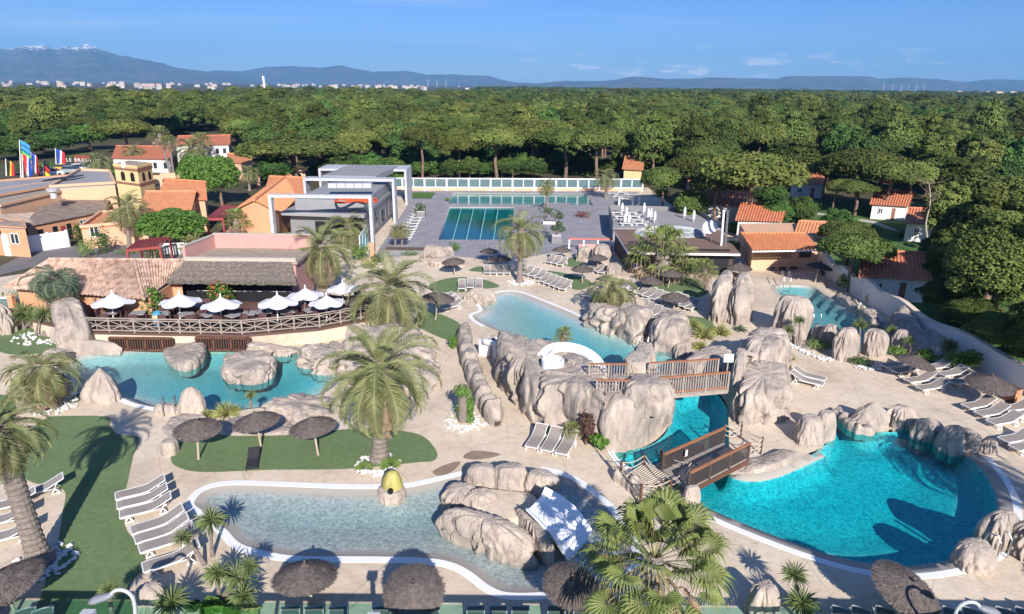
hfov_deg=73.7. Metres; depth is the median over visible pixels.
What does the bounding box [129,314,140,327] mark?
terrace chair
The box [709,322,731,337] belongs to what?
grass clump
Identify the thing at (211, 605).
bush
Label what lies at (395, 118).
umbrella pine
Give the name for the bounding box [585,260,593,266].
sun lounger
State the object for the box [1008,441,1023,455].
sun lounger
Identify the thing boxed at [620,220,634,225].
sun lounger
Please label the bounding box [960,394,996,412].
sun lounger
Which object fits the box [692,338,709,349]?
grass clump
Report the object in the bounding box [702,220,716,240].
satellite dish
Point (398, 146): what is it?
pine tree
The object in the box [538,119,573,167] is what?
umbrella pine
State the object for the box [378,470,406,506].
fountain
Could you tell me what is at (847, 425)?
rock wall
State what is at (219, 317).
terrace chair
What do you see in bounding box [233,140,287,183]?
umbrella pine
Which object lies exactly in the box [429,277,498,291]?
lawn
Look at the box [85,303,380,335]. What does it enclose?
railing
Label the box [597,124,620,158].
umbrella pine
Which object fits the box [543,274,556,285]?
sun lounger
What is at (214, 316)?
terrace chair
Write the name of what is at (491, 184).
glazed fence
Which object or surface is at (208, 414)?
grass clump
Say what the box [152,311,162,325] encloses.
striped barrel
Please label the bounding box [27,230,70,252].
white gate
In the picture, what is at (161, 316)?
terrace chair
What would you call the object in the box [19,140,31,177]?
flagpole
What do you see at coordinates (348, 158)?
pine tree
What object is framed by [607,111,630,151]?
pine tree
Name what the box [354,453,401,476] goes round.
pebbles
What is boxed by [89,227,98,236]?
window
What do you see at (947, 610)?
grey sun lounger
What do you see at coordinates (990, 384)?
thatched parasol
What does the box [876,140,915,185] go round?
umbrella pine
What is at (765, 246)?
pool house
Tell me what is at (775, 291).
pool rim
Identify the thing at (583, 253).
rock
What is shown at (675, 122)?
pine tree
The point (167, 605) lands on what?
cabbage palm
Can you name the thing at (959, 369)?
sun lounger
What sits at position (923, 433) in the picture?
rock
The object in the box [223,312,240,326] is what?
terrace table
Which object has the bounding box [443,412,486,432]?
pebbles
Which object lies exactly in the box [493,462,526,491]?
rock
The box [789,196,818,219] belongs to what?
pine tree
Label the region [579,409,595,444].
bush
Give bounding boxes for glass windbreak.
[0,297,20,307]
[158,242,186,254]
[359,225,367,247]
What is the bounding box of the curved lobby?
[41,168,118,209]
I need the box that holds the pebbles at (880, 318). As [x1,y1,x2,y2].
[856,302,886,321]
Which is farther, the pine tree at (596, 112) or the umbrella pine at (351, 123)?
the pine tree at (596, 112)
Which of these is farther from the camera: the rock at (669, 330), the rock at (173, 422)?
the rock at (669, 330)
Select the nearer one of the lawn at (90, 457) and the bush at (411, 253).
the lawn at (90, 457)
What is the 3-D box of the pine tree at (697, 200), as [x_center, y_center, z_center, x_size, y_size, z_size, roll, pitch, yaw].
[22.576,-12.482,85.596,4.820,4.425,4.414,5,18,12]
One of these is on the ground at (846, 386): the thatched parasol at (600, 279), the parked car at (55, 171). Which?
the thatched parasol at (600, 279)
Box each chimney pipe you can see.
[720,210,725,245]
[724,210,729,245]
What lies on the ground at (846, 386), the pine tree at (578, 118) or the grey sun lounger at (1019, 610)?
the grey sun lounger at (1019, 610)
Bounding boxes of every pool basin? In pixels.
[54,345,342,411]
[194,470,631,592]
[439,207,514,239]
[448,193,592,205]
[473,291,692,374]
[619,394,1012,572]
[775,285,868,347]
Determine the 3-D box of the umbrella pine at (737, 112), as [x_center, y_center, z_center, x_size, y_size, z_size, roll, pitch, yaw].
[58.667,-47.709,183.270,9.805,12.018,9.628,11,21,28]
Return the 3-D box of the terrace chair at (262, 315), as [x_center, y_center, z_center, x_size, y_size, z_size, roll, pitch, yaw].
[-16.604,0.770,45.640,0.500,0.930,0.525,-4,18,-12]
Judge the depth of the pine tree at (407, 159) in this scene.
130.23 m
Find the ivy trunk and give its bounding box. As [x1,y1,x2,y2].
[453,383,474,423]
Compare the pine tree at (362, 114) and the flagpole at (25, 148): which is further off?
the pine tree at (362, 114)
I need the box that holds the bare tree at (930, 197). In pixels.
[915,176,948,237]
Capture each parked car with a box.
[39,167,66,175]
[53,163,69,168]
[60,165,79,172]
[70,163,90,168]
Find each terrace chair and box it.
[95,308,104,322]
[100,313,113,326]
[119,308,129,322]
[120,309,129,324]
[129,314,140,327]
[157,314,167,326]
[168,313,177,327]
[180,307,187,320]
[184,314,193,326]
[191,307,200,318]
[193,314,204,328]
[199,309,208,322]
[203,298,209,302]
[211,314,219,326]
[217,315,229,329]
[221,309,232,323]
[235,314,246,328]
[243,315,251,326]
[248,309,257,322]
[250,305,258,314]
[259,313,266,325]
[285,312,292,324]
[295,308,305,322]
[311,310,320,322]
[320,309,331,320]
[337,307,346,319]
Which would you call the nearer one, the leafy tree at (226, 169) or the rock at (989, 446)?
the rock at (989, 446)
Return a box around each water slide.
[479,335,534,359]
[537,342,606,374]
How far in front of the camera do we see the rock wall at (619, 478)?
29.16 m
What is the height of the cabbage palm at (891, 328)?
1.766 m
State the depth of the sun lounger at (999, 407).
36.13 m
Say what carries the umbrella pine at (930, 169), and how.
on the lawn at (929, 310)
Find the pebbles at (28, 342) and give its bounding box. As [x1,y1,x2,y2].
[11,332,55,345]
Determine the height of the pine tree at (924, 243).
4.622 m
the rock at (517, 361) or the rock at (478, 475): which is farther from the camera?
the rock at (517, 361)
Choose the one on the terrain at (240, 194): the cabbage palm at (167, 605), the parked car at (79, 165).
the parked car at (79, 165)
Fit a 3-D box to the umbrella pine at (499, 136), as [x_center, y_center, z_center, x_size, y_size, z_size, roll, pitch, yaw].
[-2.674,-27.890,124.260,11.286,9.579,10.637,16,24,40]
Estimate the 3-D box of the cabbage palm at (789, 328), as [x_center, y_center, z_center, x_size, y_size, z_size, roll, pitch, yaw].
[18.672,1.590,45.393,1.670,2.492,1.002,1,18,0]
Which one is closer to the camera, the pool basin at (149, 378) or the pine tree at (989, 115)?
the pool basin at (149, 378)
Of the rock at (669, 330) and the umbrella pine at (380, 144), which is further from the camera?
the umbrella pine at (380, 144)
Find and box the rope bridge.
[606,446,690,501]
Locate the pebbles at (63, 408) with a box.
[28,396,77,415]
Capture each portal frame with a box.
[268,193,375,250]
[303,176,397,222]
[318,165,411,204]
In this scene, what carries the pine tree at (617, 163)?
on the terrain at (240, 194)
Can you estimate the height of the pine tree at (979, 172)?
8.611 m
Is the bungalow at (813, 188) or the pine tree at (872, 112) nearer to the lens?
the bungalow at (813, 188)
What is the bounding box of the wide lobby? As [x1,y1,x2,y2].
[0,174,67,197]
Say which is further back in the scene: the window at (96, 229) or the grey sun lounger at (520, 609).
the window at (96, 229)
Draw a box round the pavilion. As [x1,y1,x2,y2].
[281,165,397,243]
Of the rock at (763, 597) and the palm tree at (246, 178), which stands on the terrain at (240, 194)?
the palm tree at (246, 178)
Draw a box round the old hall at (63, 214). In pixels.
[26,187,119,238]
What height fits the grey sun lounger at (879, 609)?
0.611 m
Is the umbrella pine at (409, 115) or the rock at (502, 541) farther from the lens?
the umbrella pine at (409, 115)
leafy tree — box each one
[66,123,111,149]
[133,207,210,242]
[174,153,208,185]
[197,155,240,205]
[356,160,379,164]
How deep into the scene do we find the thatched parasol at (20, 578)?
21.65 m
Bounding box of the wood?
[0,85,1023,137]
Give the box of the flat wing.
[0,180,61,214]
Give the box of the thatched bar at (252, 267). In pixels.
[166,233,313,301]
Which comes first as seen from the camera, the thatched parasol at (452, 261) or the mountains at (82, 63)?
the thatched parasol at (452, 261)
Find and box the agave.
[733,322,747,332]
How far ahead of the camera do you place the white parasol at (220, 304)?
44.59 m
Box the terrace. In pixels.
[31,294,384,353]
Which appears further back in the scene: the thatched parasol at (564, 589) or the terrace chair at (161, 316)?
the terrace chair at (161, 316)
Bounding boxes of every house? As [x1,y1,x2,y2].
[79,209,142,248]
[136,190,198,244]
[155,84,161,89]
[160,178,208,229]
[227,153,251,179]
[235,173,295,232]
[255,168,304,185]
[265,175,303,193]
[737,223,816,269]
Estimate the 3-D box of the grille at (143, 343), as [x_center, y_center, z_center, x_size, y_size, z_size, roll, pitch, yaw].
[-23.789,2.363,43.846,4.102,0.950,0.205,1,18,0]
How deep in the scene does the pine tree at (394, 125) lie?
148.67 m
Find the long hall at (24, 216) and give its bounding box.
[0,212,33,235]
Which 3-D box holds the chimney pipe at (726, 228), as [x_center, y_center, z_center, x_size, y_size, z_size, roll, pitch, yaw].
[20.143,-7.428,64.112,0.368,3.414,0.320,1,18,0]
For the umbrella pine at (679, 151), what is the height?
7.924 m
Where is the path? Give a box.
[817,213,904,232]
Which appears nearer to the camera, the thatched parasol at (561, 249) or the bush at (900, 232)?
the thatched parasol at (561, 249)
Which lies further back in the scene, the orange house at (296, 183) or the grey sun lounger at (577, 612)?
the orange house at (296, 183)
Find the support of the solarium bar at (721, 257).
on the ground at (846, 386)
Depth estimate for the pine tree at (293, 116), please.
171.37 m
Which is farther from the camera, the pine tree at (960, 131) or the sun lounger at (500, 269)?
the pine tree at (960, 131)
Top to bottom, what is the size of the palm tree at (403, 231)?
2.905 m
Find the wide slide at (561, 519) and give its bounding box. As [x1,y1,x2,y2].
[526,487,591,559]
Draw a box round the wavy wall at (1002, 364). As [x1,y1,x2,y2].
[816,253,1023,392]
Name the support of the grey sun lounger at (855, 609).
on the ground at (846, 386)
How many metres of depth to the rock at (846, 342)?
43.12 m
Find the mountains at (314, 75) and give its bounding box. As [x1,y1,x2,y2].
[208,66,509,85]
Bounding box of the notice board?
[723,354,733,379]
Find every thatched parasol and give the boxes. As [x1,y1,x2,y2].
[0,557,45,611]
[171,417,222,459]
[232,410,280,447]
[270,558,338,604]
[288,415,337,454]
[382,562,445,613]
[422,290,455,319]
[441,256,465,274]
[480,247,497,261]
[489,253,511,264]
[541,561,597,613]
[552,245,570,258]
[570,264,593,282]
[588,253,607,267]
[597,275,613,285]
[640,275,663,285]
[660,268,683,287]
[660,291,689,308]
[727,262,752,272]
[805,261,832,282]
[870,559,941,613]
[895,353,936,381]
[964,373,1017,396]
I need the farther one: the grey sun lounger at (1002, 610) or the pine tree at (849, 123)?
the pine tree at (849, 123)
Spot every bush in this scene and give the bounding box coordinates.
[0,164,23,170]
[1,290,18,296]
[32,161,54,167]
[69,220,82,239]
[76,239,97,257]
[90,227,111,253]
[90,298,105,313]
[114,247,143,254]
[139,283,163,313]
[185,599,201,612]
[198,595,222,613]
[206,280,235,301]
[219,599,240,613]
[241,601,261,613]
[349,243,369,259]
[360,255,377,266]
[372,254,383,262]
[388,173,403,177]
[401,249,417,255]
[425,159,444,173]
[447,335,456,348]
[449,242,459,250]
[550,168,581,174]
[571,170,602,175]
[574,211,591,217]
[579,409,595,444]
[589,432,609,450]
[652,188,670,196]
[728,222,737,231]
[729,239,739,248]
[804,336,830,349]
[836,273,858,288]
[845,355,878,366]
[886,344,908,356]
[891,229,904,237]
[916,347,936,362]
[942,348,983,367]
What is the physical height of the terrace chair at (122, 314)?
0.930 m
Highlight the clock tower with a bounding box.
[113,160,154,208]
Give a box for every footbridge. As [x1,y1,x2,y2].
[588,363,631,393]
[648,358,730,397]
[661,427,750,488]
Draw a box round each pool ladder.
[161,394,176,416]
[780,270,791,294]
[812,310,821,329]
[984,531,1012,558]
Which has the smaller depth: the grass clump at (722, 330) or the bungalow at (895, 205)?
the grass clump at (722, 330)
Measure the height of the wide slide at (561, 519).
1.870 m
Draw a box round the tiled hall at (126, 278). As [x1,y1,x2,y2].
[2,257,182,320]
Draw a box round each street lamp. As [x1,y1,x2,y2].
[87,588,136,613]
[953,600,1000,613]
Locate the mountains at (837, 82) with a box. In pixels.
[480,76,1023,91]
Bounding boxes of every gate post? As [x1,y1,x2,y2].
[5,294,19,323]
[369,242,374,256]
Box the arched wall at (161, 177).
[153,172,179,186]
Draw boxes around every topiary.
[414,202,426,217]
[538,204,551,219]
[548,208,565,243]
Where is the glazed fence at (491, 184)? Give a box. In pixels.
[396,178,642,190]
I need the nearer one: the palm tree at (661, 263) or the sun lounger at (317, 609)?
the sun lounger at (317, 609)
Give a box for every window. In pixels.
[9,233,19,243]
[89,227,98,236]
[153,162,157,168]
[374,214,377,230]
[380,206,385,223]
[388,200,392,215]
[799,249,811,257]
[913,228,919,234]
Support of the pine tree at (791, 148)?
on the terrain at (240, 194)
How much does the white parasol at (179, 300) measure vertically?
2.353 m
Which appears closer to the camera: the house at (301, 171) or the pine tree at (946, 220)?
the pine tree at (946, 220)
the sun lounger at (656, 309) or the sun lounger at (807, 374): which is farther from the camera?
the sun lounger at (656, 309)
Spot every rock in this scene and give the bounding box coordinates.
[0,303,17,335]
[1,367,17,383]
[43,348,72,367]
[50,296,94,352]
[70,339,122,357]
[79,368,121,404]
[131,580,165,613]
[154,403,177,415]
[159,437,179,456]
[162,413,205,441]
[163,341,206,376]
[177,387,206,414]
[220,350,277,390]
[222,416,293,435]
[246,341,299,362]
[261,392,339,424]
[295,340,345,381]
[336,323,441,394]
[345,323,361,339]
[375,260,413,268]
[420,244,447,261]
[426,255,467,267]
[434,507,537,569]
[441,482,476,510]
[444,246,453,255]
[462,287,496,305]
[463,462,494,488]
[463,487,498,507]
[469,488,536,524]
[488,335,496,357]
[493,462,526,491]
[494,331,543,425]
[515,507,553,567]
[519,338,610,413]
[525,468,559,499]
[537,358,607,441]
[563,353,582,367]
[575,246,591,261]
[582,301,653,344]
[592,243,610,264]
[598,372,675,458]
[605,262,622,276]
[622,374,675,417]
[623,351,650,372]
[628,296,645,306]
[634,342,656,372]
[649,309,690,357]
[673,342,692,359]
[680,345,732,385]
[681,485,700,509]
[707,270,734,322]
[724,449,798,477]
[726,272,753,325]
[727,347,747,417]
[730,360,793,426]
[739,326,789,365]
[743,579,780,613]
[770,294,813,339]
[773,328,792,368]
[788,325,806,342]
[794,413,824,454]
[811,325,822,340]
[818,323,838,348]
[818,409,836,447]
[831,327,859,361]
[835,293,882,328]
[849,402,889,435]
[861,328,888,357]
[869,319,877,328]
[886,404,918,433]
[887,305,921,334]
[888,329,909,352]
[906,329,948,357]
[908,418,943,449]
[932,425,981,463]
[949,537,997,575]
[973,509,1019,552]
[979,437,997,455]
[1006,520,1023,561]
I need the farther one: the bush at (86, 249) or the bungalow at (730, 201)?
the bungalow at (730, 201)
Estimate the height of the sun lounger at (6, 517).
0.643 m
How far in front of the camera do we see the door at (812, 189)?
107.13 m
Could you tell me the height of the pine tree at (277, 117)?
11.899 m
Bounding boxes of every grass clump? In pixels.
[199,409,213,417]
[211,398,242,420]
[354,460,373,472]
[378,455,400,470]
[689,318,701,328]
[692,324,716,339]
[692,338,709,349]
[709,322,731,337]
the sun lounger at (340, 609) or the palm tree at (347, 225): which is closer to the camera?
the sun lounger at (340, 609)
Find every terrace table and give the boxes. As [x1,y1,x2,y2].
[104,309,123,321]
[128,310,146,323]
[161,310,170,324]
[177,311,194,324]
[193,303,205,307]
[200,312,218,325]
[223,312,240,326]
[240,310,258,323]
[256,309,271,322]
[279,308,294,322]
[296,301,304,311]
[303,307,318,320]
[327,307,344,318]
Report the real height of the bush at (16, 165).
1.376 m
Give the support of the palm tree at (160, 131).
on the terrain at (240, 194)
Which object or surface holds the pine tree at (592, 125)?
on the terrain at (240, 194)
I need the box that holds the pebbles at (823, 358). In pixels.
[790,341,833,361]
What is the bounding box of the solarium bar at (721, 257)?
[608,205,739,274]
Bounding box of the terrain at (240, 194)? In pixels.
[0,81,972,276]
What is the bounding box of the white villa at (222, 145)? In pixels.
[174,134,231,161]
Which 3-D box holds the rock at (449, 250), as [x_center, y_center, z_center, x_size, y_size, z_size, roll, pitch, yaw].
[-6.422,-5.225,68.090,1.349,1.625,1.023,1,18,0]
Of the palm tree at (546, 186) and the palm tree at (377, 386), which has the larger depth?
the palm tree at (546, 186)
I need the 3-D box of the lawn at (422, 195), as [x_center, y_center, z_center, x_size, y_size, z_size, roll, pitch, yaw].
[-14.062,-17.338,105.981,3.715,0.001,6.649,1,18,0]
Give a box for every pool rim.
[65,389,153,409]
[185,467,641,599]
[434,206,517,239]
[446,192,595,205]
[469,290,581,325]
[608,451,1022,578]
[771,284,834,298]
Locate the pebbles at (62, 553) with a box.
[12,540,79,580]
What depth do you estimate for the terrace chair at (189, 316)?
44.83 m
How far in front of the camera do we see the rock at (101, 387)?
36.51 m
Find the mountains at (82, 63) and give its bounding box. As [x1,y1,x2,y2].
[0,44,282,83]
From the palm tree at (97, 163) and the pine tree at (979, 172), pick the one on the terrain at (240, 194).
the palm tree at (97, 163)
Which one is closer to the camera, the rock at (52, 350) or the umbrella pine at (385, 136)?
the rock at (52, 350)
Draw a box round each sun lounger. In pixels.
[0,485,35,509]
[0,511,13,523]
[0,526,20,542]
[13,604,35,613]
[29,472,63,494]
[31,604,53,613]
[114,473,164,500]
[116,482,167,509]
[119,490,171,523]
[129,503,184,534]
[133,511,188,544]
[137,520,194,558]
[141,537,200,577]
[245,446,259,472]
[280,604,299,613]
[304,604,323,613]
[328,604,347,613]
[372,605,390,613]
[432,606,439,613]
[439,298,462,311]
[458,279,465,290]
[466,278,473,289]
[466,605,484,613]
[475,278,482,287]
[484,265,489,272]
[489,605,506,613]
[490,265,496,275]
[497,265,503,275]
[504,265,510,275]
[511,605,529,613]
[522,265,534,276]
[525,422,547,451]
[527,267,540,277]
[534,269,547,279]
[538,272,551,283]
[539,425,562,455]
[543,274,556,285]
[544,254,555,264]
[547,604,565,613]
[548,276,562,287]
[550,255,561,264]
[553,277,567,289]
[554,429,578,458]
[556,257,568,267]
[558,279,572,291]
[573,609,588,613]
[582,286,597,297]
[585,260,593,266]
[590,261,599,268]
[592,263,605,272]
[597,264,607,275]
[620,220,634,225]
[620,278,634,288]
[627,281,641,293]
[634,220,648,224]
[636,284,650,295]
[641,286,657,297]
[642,298,649,305]
[646,301,656,309]
[647,289,663,298]
[652,304,662,315]
[652,307,669,319]
[653,291,669,303]
[677,296,694,309]
[684,298,701,311]
[791,369,825,389]
[792,364,827,380]
[831,604,851,613]
[851,604,871,613]
[875,605,895,613]
[879,360,905,371]
[890,365,918,376]
[903,371,936,386]
[915,377,949,393]
[931,359,950,372]
[936,364,969,379]
[942,605,963,613]
[949,371,978,387]
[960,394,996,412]
[962,605,983,613]
[973,401,1011,418]
[985,409,1023,429]
[995,605,1017,613]
[997,427,1023,443]
[1006,398,1023,411]
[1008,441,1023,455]
[1015,606,1023,613]
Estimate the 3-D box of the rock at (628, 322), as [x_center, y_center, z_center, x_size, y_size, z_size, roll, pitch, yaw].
[7.896,0.748,49.079,3.820,2.330,6.126,-14,23,-37]
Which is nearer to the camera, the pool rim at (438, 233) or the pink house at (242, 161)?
the pool rim at (438, 233)
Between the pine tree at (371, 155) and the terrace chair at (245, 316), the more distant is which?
the pine tree at (371, 155)
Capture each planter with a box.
[383,247,424,254]
[543,220,554,223]
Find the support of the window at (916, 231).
in the bungalow at (915, 226)
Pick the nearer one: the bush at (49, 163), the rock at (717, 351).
the rock at (717, 351)
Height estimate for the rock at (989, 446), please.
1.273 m
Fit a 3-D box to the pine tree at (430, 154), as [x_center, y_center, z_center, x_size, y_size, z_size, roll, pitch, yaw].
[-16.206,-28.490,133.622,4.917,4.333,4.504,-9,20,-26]
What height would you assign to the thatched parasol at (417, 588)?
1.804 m
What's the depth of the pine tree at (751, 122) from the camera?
166.34 m
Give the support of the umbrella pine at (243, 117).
on the terrain at (240, 194)
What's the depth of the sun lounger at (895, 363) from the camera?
42.13 m
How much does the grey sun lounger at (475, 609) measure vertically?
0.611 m
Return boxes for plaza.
[376,189,645,259]
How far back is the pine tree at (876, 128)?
127.55 m
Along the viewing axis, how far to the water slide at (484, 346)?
43.24 m
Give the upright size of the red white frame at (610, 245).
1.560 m
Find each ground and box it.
[0,188,1023,613]
[433,461,459,475]
[463,451,499,458]
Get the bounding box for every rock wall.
[456,322,503,426]
[612,468,655,499]
[831,406,874,441]
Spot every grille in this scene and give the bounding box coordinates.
[108,336,173,350]
[194,336,251,350]
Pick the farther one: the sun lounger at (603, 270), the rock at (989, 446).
the sun lounger at (603, 270)
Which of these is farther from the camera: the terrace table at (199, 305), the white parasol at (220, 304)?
the terrace table at (199, 305)
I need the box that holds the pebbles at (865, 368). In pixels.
[853,365,919,370]
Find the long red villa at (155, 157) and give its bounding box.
[111,145,172,172]
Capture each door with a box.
[1,234,11,255]
[66,223,73,238]
[810,188,814,197]
[890,208,895,219]
[898,283,906,298]
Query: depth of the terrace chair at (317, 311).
45.92 m
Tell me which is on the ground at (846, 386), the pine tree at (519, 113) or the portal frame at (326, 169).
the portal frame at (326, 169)
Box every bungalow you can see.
[622,156,643,178]
[686,180,714,206]
[693,188,747,222]
[735,202,786,237]
[790,173,828,197]
[795,219,830,255]
[859,250,931,302]
[870,190,914,220]
[903,207,937,241]
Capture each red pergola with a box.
[126,236,173,257]
[206,204,237,234]
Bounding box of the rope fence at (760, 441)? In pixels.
[724,421,763,454]
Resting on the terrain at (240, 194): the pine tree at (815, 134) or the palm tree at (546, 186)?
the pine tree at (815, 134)
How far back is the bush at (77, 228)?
73.80 m
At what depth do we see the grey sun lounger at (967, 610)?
21.95 m
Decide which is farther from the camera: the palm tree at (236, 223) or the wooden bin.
the palm tree at (236, 223)
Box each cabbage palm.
[10,299,44,329]
[30,304,51,335]
[96,578,122,613]
[150,581,194,613]
[170,528,206,566]
[192,504,230,557]
[199,555,261,602]
[225,581,259,613]
[244,390,256,407]
[776,559,810,593]
[781,585,822,613]
[783,315,807,346]
[850,316,868,356]
[885,325,897,334]
[903,335,915,354]
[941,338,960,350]
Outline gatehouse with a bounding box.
[0,218,30,256]
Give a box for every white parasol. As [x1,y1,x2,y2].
[91,289,135,323]
[158,290,201,323]
[200,293,241,326]
[258,291,297,324]
[287,285,323,317]
[308,292,344,324]
[327,279,358,299]
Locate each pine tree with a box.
[0,135,48,159]
[30,128,81,154]
[219,112,245,145]
[240,121,281,158]
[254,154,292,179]
[260,105,290,132]
[275,103,298,123]
[281,120,301,157]
[284,128,298,161]
[291,116,335,160]
[295,102,331,158]
[307,164,318,175]
[316,124,340,155]
[316,152,360,171]
[326,106,345,125]
[351,111,370,153]
[356,151,381,160]
[361,118,393,155]
[373,160,393,164]
[378,119,395,157]
[380,157,406,176]
[387,122,429,159]
[395,120,402,125]
[399,154,426,163]
[406,105,423,113]
[407,162,431,176]
[413,121,439,153]
[417,114,439,133]
[420,150,439,170]
[428,156,446,173]
[433,122,453,155]
[434,114,444,123]
[438,103,461,117]
[440,158,461,177]
[448,152,471,172]
[452,147,487,172]
[460,156,482,177]
[468,119,486,130]
[472,163,492,177]
[473,123,495,151]
[478,156,497,175]
[484,140,511,156]
[487,156,513,177]
[500,156,521,177]
[507,102,539,124]
[510,152,528,173]
[517,143,545,155]
[519,156,547,177]
[534,150,554,165]
[537,107,561,119]
[543,152,564,171]
[548,119,567,151]
[552,148,576,170]
[560,107,584,121]
[561,155,574,169]
[562,120,579,148]
[563,112,586,149]
[572,152,592,171]
[577,122,599,154]
[584,102,607,123]
[584,117,592,151]
[587,158,614,175]
[605,104,631,130]
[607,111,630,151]
[611,128,638,162]
[611,157,623,175]
[632,110,673,167]
[638,149,672,167]
[649,117,679,163]
[663,108,680,118]
[673,189,711,214]
[674,109,713,136]
[677,115,711,139]
[679,124,723,154]
[711,120,745,148]
[722,140,741,150]
[729,119,750,150]
[735,118,754,124]
[744,143,770,152]
[753,182,789,201]
[759,199,794,222]
[761,116,790,144]
[767,138,821,187]
[774,110,812,140]
[780,106,810,134]
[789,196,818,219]
[801,125,820,153]
[809,113,817,120]
[811,109,843,148]
[818,207,854,220]
[820,117,856,154]
[821,123,862,154]
[834,131,880,178]
[844,116,863,122]
[853,120,873,130]
[857,101,887,123]
[862,120,895,138]
[878,116,923,181]
[910,132,959,194]
[913,277,980,319]
[916,115,951,137]
[918,236,946,275]
[920,147,955,186]
[921,181,972,230]
[922,155,1002,199]
[922,228,980,281]
[929,127,961,149]
[930,200,976,272]
[937,296,1001,336]
[942,210,1023,332]
[947,124,971,136]
[948,188,1023,298]
[957,129,994,151]
[959,130,1020,162]
[960,310,1023,354]
[962,136,1006,177]
[966,100,1007,131]
[966,127,983,133]
[966,160,1023,196]
[976,174,1023,197]
[979,217,1023,300]
[993,137,1023,180]
[994,322,1023,359]
[1002,127,1013,130]
[1003,188,1023,209]
[1006,301,1023,342]
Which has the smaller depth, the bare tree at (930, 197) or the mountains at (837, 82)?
the bare tree at (930, 197)
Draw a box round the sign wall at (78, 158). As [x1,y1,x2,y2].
[66,155,93,162]
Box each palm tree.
[0,350,86,411]
[0,385,58,569]
[16,263,80,336]
[81,150,113,168]
[99,211,131,222]
[101,189,148,247]
[121,142,146,156]
[139,244,168,257]
[144,125,173,172]
[160,135,179,172]
[175,135,209,159]
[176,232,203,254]
[192,132,214,154]
[217,207,252,232]
[237,164,259,190]
[292,218,357,294]
[315,324,442,464]
[324,209,368,248]
[343,249,440,328]
[388,224,402,246]
[392,222,412,246]
[491,209,548,282]
[537,177,556,207]
[553,325,574,342]
[561,420,580,444]
[572,485,736,613]
[587,274,638,305]
[593,167,619,197]
[620,223,700,284]
[689,258,719,292]
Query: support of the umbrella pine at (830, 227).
on the lawn at (929, 310)
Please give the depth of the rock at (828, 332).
45.31 m
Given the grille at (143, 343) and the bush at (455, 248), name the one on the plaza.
the bush at (455, 248)
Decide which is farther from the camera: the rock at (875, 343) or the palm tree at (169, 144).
the palm tree at (169, 144)
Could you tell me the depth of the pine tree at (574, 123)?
154.03 m
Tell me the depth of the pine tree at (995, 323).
42.34 m
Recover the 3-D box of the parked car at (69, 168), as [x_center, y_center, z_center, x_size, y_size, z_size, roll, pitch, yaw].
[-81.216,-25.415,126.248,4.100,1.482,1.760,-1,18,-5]
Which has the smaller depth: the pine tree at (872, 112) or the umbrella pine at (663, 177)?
the umbrella pine at (663, 177)
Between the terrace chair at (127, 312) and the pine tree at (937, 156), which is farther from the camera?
the pine tree at (937, 156)
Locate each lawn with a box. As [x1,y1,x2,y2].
[0,325,55,354]
[0,394,15,422]
[20,416,145,613]
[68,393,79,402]
[171,428,437,471]
[412,192,435,198]
[414,311,459,339]
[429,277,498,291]
[469,266,483,271]
[522,269,590,289]
[564,258,584,266]
[641,278,706,297]
[654,315,713,330]
[728,203,1023,361]
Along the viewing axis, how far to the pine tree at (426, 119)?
160.69 m
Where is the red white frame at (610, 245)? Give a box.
[568,238,612,250]
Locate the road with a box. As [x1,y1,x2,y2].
[0,245,182,274]
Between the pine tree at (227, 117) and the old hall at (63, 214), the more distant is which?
the pine tree at (227, 117)
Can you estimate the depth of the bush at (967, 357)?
41.83 m
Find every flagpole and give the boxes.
[5,159,14,175]
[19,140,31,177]
[21,153,32,177]
[31,153,39,175]
[42,160,49,175]
[55,148,65,163]
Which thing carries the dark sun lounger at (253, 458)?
on the lawn at (344, 449)
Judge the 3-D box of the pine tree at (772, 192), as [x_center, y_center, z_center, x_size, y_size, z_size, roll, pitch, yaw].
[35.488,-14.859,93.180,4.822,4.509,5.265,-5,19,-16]
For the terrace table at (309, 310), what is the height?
0.745 m
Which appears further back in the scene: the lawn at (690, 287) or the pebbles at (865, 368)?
the lawn at (690, 287)
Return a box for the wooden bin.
[1003,386,1022,402]
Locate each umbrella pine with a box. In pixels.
[89,118,151,144]
[217,116,255,143]
[225,119,258,140]
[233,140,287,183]
[239,136,347,175]
[330,136,371,153]
[332,127,383,155]
[339,118,368,152]
[342,110,376,120]
[370,140,389,154]
[381,131,404,150]
[389,115,409,125]
[400,124,439,177]
[405,110,436,124]
[408,115,419,124]
[417,113,454,148]
[436,133,483,177]
[448,127,472,133]
[453,117,485,127]
[454,112,482,120]
[469,127,524,177]
[484,122,504,152]
[507,120,560,173]
[523,140,551,155]
[534,128,577,177]
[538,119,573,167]
[568,128,628,178]
[577,128,595,170]
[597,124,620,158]
[640,166,685,205]
[655,136,690,156]
[664,152,714,189]
[674,143,739,156]
[688,149,811,203]
[689,172,747,219]
[713,106,749,120]
[713,116,740,121]
[737,124,787,152]
[742,141,768,150]
[807,161,850,202]
[815,232,897,292]
[816,149,912,208]
[816,220,878,265]
[825,179,849,206]
[827,178,883,215]
[858,159,926,200]
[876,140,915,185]
[904,160,947,204]
[1004,130,1023,140]
[1014,123,1023,130]
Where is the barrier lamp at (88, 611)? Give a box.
[79,609,96,613]
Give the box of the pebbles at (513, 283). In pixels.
[506,279,533,286]
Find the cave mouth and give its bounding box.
[747,351,757,360]

